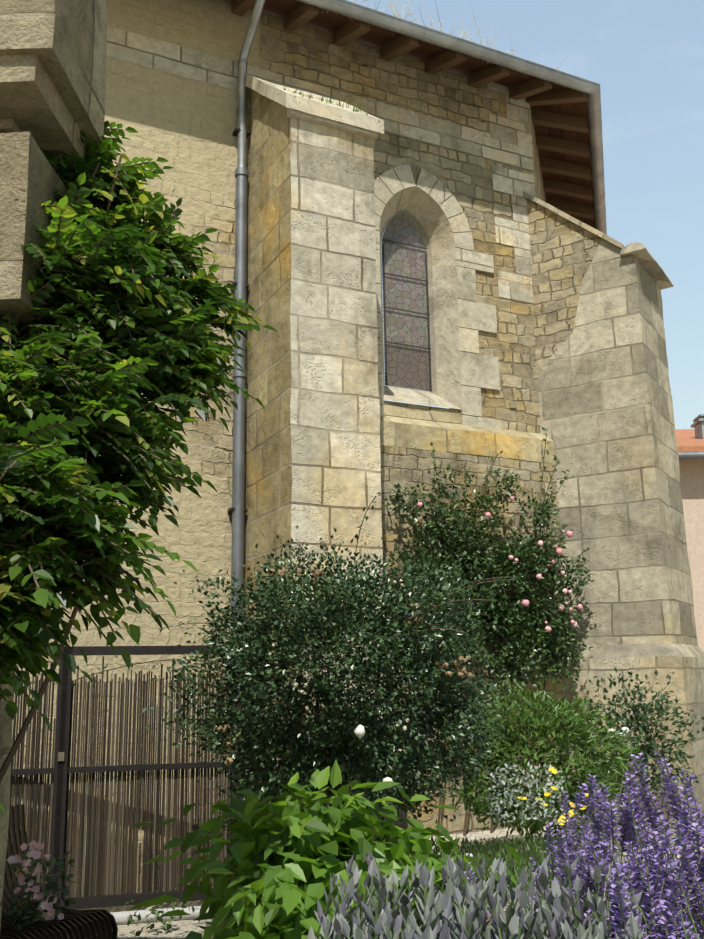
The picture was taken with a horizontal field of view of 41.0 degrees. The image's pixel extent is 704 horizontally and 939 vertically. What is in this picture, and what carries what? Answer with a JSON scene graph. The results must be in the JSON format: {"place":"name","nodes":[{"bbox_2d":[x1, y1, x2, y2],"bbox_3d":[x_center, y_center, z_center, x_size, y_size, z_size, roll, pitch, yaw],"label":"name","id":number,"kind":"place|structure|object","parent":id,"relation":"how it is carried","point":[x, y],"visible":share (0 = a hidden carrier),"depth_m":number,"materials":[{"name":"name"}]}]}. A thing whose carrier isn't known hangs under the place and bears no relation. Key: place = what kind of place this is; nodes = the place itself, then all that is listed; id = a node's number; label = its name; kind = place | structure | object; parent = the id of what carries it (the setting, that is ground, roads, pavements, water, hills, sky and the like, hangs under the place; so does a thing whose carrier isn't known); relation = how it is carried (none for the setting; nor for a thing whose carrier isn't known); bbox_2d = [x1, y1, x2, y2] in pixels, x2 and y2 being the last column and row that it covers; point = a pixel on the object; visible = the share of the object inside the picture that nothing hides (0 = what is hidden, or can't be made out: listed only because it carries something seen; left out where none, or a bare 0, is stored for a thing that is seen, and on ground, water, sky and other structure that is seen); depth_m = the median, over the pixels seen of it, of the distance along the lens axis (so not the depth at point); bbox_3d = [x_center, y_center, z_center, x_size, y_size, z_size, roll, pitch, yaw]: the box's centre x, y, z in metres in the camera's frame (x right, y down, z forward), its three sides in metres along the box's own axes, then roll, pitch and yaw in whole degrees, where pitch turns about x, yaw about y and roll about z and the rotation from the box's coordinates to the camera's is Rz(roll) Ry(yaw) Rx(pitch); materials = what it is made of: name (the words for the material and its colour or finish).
{"place":"outdoors","nodes":[
{"label":"outdoors","id":0,"kind":"place"},
{"bbox_2d":[74,887,417,938],"bbox_3d":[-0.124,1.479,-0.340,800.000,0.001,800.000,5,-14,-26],"label":"ground","id":1,"kind":"structure","parent":0,"point":[181,929],"depth_m":5.97,"materials":[{"name":"beige stone"}]},
{"bbox_2d":[0,0,107,928],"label":"stone pier","id":2,"kind":"structure","parent":1,"relation":"on","point":[53,56],"depth_m":3.08,"materials":[{"name":"beige stone"}]},
{"bbox_2d":[0,121,277,814],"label":"foliage","id":3,"kind":"object","parent":2,"relation":"attached to","point":[43,595],"depth_m":2.82,"materials":[{"name":"green plant"}]},
{"bbox_2d":[0,804,117,938],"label":"bench","id":4,"kind":"object","parent":1,"relation":"on","point":[93,924],"visible":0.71,"depth_m":4.42,"materials":[{"name":"metal"}]},
{"bbox_2d":[4,841,75,936],"bbox_3d":[-1.463,2.008,4.431,0.350,0.542,0.470,2,-13,-12],"label":"flowering plant","id":5,"kind":"object","parent":4,"relation":"on","point":[49,886],"depth_m":4.37,"materials":[{"name":"plant"}]},
{"bbox_2d":[11,635,261,908],"bbox_3d":[-1.937,2.027,6.268,2.680,1.850,0.060,2,-13,-14],"label":"gate frame","id":6,"kind":"object","parent":1,"relation":"on","point":[60,770],"visible":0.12,"depth_m":6.28,"materials":[{"name":"black metal"}]},
{"bbox_2d":[58,752,64,760],"bbox_3d":[-1.932,1.908,6.264,0.044,0.056,0.032,5,-14,-26],"label":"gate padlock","id":7,"kind":"object","parent":6,"relation":"attached to","point":[60,756],"visible":1,"depth_m":6.25,"materials":[{"name":"metal"}]},
{"bbox_2d":[3,656,243,897],"bbox_3d":[-1.944,2.050,6.289,2.449,1.613,0.011,2,-13,-14],"label":"reed fence screen","id":8,"kind":"object","parent":6,"relation":"attached to","point":[94,886],"visible":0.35,"depth_m":6.36,"materials":[{"name":"brown wicker"}]},
{"bbox_2d":[115,899,194,935],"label":"gate weeds","id":9,"kind":"object","parent":1,"relation":"on","point":[156,914],"visible":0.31,"depth_m":5.78,"materials":[{"name":"plant"}]},
{"bbox_2d":[109,906,215,924],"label":"stone curb","id":10,"kind":"structure","parent":1,"relation":"on","point":[121,918],"depth_m":6.08,"materials":[{"name":"beige stone"}]},
{"bbox_2d":[8,0,545,897],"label":"church wall","id":11,"kind":"structure","parent":1,"relation":"on","point":[184,126],"depth_m":8.46,"materials":[{"name":"beige stone"}]},
{"bbox_2d":[224,128,249,760],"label":"pipe brackets","id":12,"kind":"object","parent":11,"relation":"attached to","point":[235,133],"visible":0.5,"depth_m":8.44,"materials":[{"name":"metal"}]},
{"bbox_2d":[228,167,248,872],"bbox_3d":[-0.949,0.230,7.870,0.118,6.020,0.124,5,-14,-26],"label":"downpipe","id":13,"kind":"object","parent":11,"relation":"attached to","point":[238,462],"visible":0.62,"depth_m":7.99,"materials":[{"name":"metal"}]},
{"bbox_2d":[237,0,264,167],"bbox_3d":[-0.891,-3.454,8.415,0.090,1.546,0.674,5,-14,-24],"label":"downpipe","id":14,"kind":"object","parent":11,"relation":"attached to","point":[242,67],"visible":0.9,"depth_m":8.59,"materials":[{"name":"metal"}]},
{"bbox_2d":[107,26,539,302],"bbox_3d":[-0.526,-3.263,8.966,5.570,2.692,0.003,5,-14,-26],"label":"church wall band","id":15,"kind":"object","parent":11,"relation":"attached to","point":[505,140],"visible":0.65,"depth_m":9.75,"materials":[{"name":"beige stone"}]},
{"bbox_2d":[230,0,594,227],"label":"roof rafters","id":16,"kind":"object","parent":11,"relation":"on","point":[536,92],"visible":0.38,"depth_m":10.10,"materials":[{"name":"brown wood"}]},
{"bbox_2d":[224,0,595,228],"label":"roof boards","id":17,"kind":"object","parent":16,"relation":"on","point":[330,22],"depth_m":9.95,"materials":[{"name":"brown wood"}]},
{"bbox_2d":[297,0,606,234],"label":"roof gutter","id":18,"kind":"object","parent":16,"relation":"attached to","point":[590,89],"visible":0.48,"depth_m":9.40,"materials":[{"name":"grey metal"}]},
{"bbox_2d":[374,165,501,429],"bbox_3d":[0.625,-1.657,9.315,1.720,2.791,0.288,5,-14,-26],"label":"window surround","id":19,"kind":"object","parent":11,"relation":"attached to","point":[465,370],"depth_m":9.40,"materials":[{"name":"beige stone"}]},
{"bbox_2d":[382,215,429,390],"bbox_3d":[0.538,-1.699,9.434,0.520,1.855,0.001,5,-14,-26],"label":"window glass","id":20,"kind":"object","parent":19,"relation":"in","point":[409,327],"visible":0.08,"depth_m":9.42,"materials":[{"name":"grey glass"}]},
{"bbox_2d":[382,239,431,390],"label":"window bars","id":21,"kind":"object","parent":19,"relation":"in","point":[428,348],"depth_m":9.39,"materials":[{"name":"grey metal"}]},
{"bbox_2d":[381,210,436,390],"bbox_3d":[0.560,-1.723,9.393,0.590,1.903,0.001,5,-14,-26],"label":"window lattice","id":22,"kind":"object","parent":19,"relation":"attached to","point":[408,304],"visible":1,"depth_m":9.37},
{"bbox_2d":[510,402,516,408],"bbox_3d":[1.613,-0.644,9.432,0.080,0.060,0.008,5,-14,-26],"label":"wall stone","id":23,"kind":"object","parent":11,"relation":"in","point":[513,404],"visible":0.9,"depth_m":9.43,"materials":[{"name":"beige stone"}]},
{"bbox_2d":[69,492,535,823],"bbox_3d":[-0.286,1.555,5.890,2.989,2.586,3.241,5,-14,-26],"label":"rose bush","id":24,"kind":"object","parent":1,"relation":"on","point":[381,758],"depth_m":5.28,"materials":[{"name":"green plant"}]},
{"bbox_2d":[208,564,476,764],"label":"withered rose blooms","id":25,"kind":"object","parent":24,"relation":"attached to","point":[461,671],"visible":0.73,"depth_m":5.30,"materials":[{"name":"plant"}]},
{"bbox_2d":[218,574,474,754],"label":"small rose bush blooms","id":26,"kind":"object","parent":24,"relation":"attached to","point":[366,648],"visible":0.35,"depth_m":5.13,"materials":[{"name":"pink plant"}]},
{"bbox_2d":[354,725,472,862],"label":"white flowers","id":27,"kind":"object","parent":24,"relation":"attached to","point":[359,731],"visible":0.4,"depth_m":4.70,"materials":[{"name":"white plant"}]},
{"bbox_2d":[129,760,525,938],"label":"plant","id":28,"kind":"object","parent":1,"relation":"on","point":[317,843],"depth_m":3.85,"materials":[{"name":"green plant"}]},
{"bbox_2d":[261,758,407,879],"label":"buttress plinth","id":29,"kind":"structure","parent":1,"relation":"on","point":[403,824],"depth_m":6.78,"materials":[{"name":"beige stone"}]},
{"bbox_2d":[290,117,384,756],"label":"buttress","id":30,"kind":"structure","parent":1,"relation":"on","point":[335,436],"depth_m":7.47,"materials":[{"name":"beige stone"}]},
{"bbox_2d":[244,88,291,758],"bbox_3d":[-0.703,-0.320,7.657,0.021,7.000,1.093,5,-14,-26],"label":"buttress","id":31,"kind":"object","parent":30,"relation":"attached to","point":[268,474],"visible":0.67,"depth_m":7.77,"materials":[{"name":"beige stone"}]},
{"bbox_2d":[245,73,383,140],"bbox_3d":[-0.378,-3.279,8.426,0.913,1.073,1.102,5,-14,-26],"label":"buttress capstone","id":32,"kind":"object","parent":30,"relation":"on","point":[314,109],"visible":0.94,"depth_m":7.92,"materials":[{"name":"beige stone"}]},
{"bbox_2d":[283,86,369,115],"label":"buttress weeds","id":33,"kind":"object","parent":30,"relation":"on","point":[321,99],"visible":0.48,"depth_m":8.04,"materials":[{"name":"green plant"}]},
{"bbox_2d":[383,427,597,835],"bbox_3d":[1.244,1.430,8.376,2.318,3.829,0.709,5,-14,-26],"label":"climbing rose","id":34,"kind":"object","parent":1,"relation":"on","point":[536,613],"depth_m":8.47,"materials":[{"name":"green plant"}]},
{"bbox_2d":[420,433,582,613],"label":"rose stems","id":35,"kind":"object","parent":34,"relation":"attached to","point":[505,522],"visible":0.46,"depth_m":8.74,"materials":[{"name":"green plant"}]},
{"bbox_2d":[449,239,703,829],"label":"buttress","id":36,"kind":"structure","parent":1,"relation":"on","point":[606,406],"depth_m":9.06,"materials":[{"name":"stone"}]},
{"bbox_2d":[527,199,601,372],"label":"stone wall","id":37,"kind":"structure","parent":36,"relation":"attached to","point":[565,249],"depth_m":9.73,"materials":[{"name":"beige stone"}]},
{"bbox_2d":[523,192,673,289],"bbox_3d":[2.218,-2.829,10.455,2.221,1.861,1.123,-9,-15,31],"label":"buttress coping","id":38,"kind":"object","parent":36,"relation":"on","point":[647,261],"visible":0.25,"depth_m":9.64,"materials":[{"name":"beige stone"}]},
{"bbox_2d":[573,667,703,844],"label":"rose","id":39,"kind":"object","parent":1,"relation":"on","point":[648,749],"depth_m":7.42,"materials":[{"name":"green plant"}]},
{"bbox_2d":[322,0,567,77],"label":"grass","id":40,"kind":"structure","parent":0,"point":[395,15],"depth_m":9.14,"materials":[{"name":"beige"}]},
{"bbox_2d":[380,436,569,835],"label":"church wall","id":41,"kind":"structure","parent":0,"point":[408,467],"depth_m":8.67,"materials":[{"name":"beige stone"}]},
{"bbox_2d":[380,400,554,462],"bbox_3d":[0.887,-0.376,8.943,2.444,0.478,0.144,5,-14,-26],"label":"stone ledge","id":42,"kind":"object","parent":41,"relation":"attached to","point":[452,436],"visible":0.71,"depth_m":8.95,"materials":[{"name":"beige stone"}]},
{"bbox_2d":[347,0,703,428],"label":"sky","id":43,"kind":"structure","parent":0,"point":[646,57],"materials":[{"name":"blue"}]},
{"bbox_2d":[409,828,701,935],"bbox_3d":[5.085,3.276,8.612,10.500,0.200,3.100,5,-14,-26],"label":"ground","id":44,"kind":"structure","parent":0,"point":[494,855],"depth_m":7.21,"materials":[{"name":"green plant"}]},
{"bbox_2d":[303,849,659,938],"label":"sage","id":45,"kind":"object","parent":44,"relation":"on","point":[557,918],"depth_m":2.50,"materials":[{"name":"grey plant"}]},
{"bbox_2d":[449,676,643,854],"bbox_3d":[1.416,2.152,6.919,1.555,1.249,1.203,5,-14,-26],"label":"light green shrub","id":46,"kind":"object","parent":44,"relation":"on","point":[573,733],"visible":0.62,"depth_m":6.70,"materials":[{"name":"green plant"}]},
{"bbox_2d":[397,750,703,938],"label":"salvia","id":47,"kind":"object","parent":44,"relation":"on","point":[634,877],"depth_m":2.83,"materials":[{"name":"purple plant"}]},
{"bbox_2d":[419,783,701,926],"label":"flower stems","id":48,"kind":"object","parent":47,"relation":"attached to","point":[613,877],"visible":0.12,"depth_m":2.67,"materials":[{"name":"green plant"}]},
{"bbox_2d":[521,773,591,877],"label":"flower stems","id":49,"kind":"object","parent":44,"relation":"on","point":[546,824],"visible":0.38,"depth_m":5.49,"materials":[{"name":"green plant"}]},
{"bbox_2d":[485,762,564,825],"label":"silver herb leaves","id":50,"kind":"object","parent":49,"relation":"attached to","point":[503,783],"visible":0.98,"depth_m":5.43,"materials":[{"name":"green plant"}]},
{"bbox_2d":[518,767,587,824],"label":"yellow flowers","id":51,"kind":"object","parent":49,"relation":"attached to","point":[548,794],"visible":0.58,"depth_m":5.53,"materials":[{"name":"yellow plant"}]},
{"bbox_2d":[429,823,703,868],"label":"stone curb","id":52,"kind":"structure","parent":44,"relation":"on","point":[488,834],"depth_m":7.94,"materials":[{"name":"beige stone"}]},
{"bbox_2d":[679,459,703,651],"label":"neighbour house walls","id":53,"kind":"structure","parent":0,"point":[692,481],"depth_m":15.97,"materials":[{"name":"beige paint"}]},
{"bbox_2d":[675,429,703,451],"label":"roof","id":54,"kind":"structure","parent":53,"relation":"on","point":[687,440],"depth_m":17.22,"materials":[{"name":"orange tile"}]},
{"bbox_2d":[678,452,703,458],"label":"gutter","id":55,"kind":"object","parent":54,"relation":"attached to","point":[690,455],"depth_m":15.78,"materials":[{"name":"grey metal"}]},
{"bbox_2d":[691,414,703,438],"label":"chimney","id":56,"kind":"object","parent":54,"relation":"on","point":[697,425],"visible":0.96,"depth_m":18.14,"materials":[{"name":"brick"}]}
]}

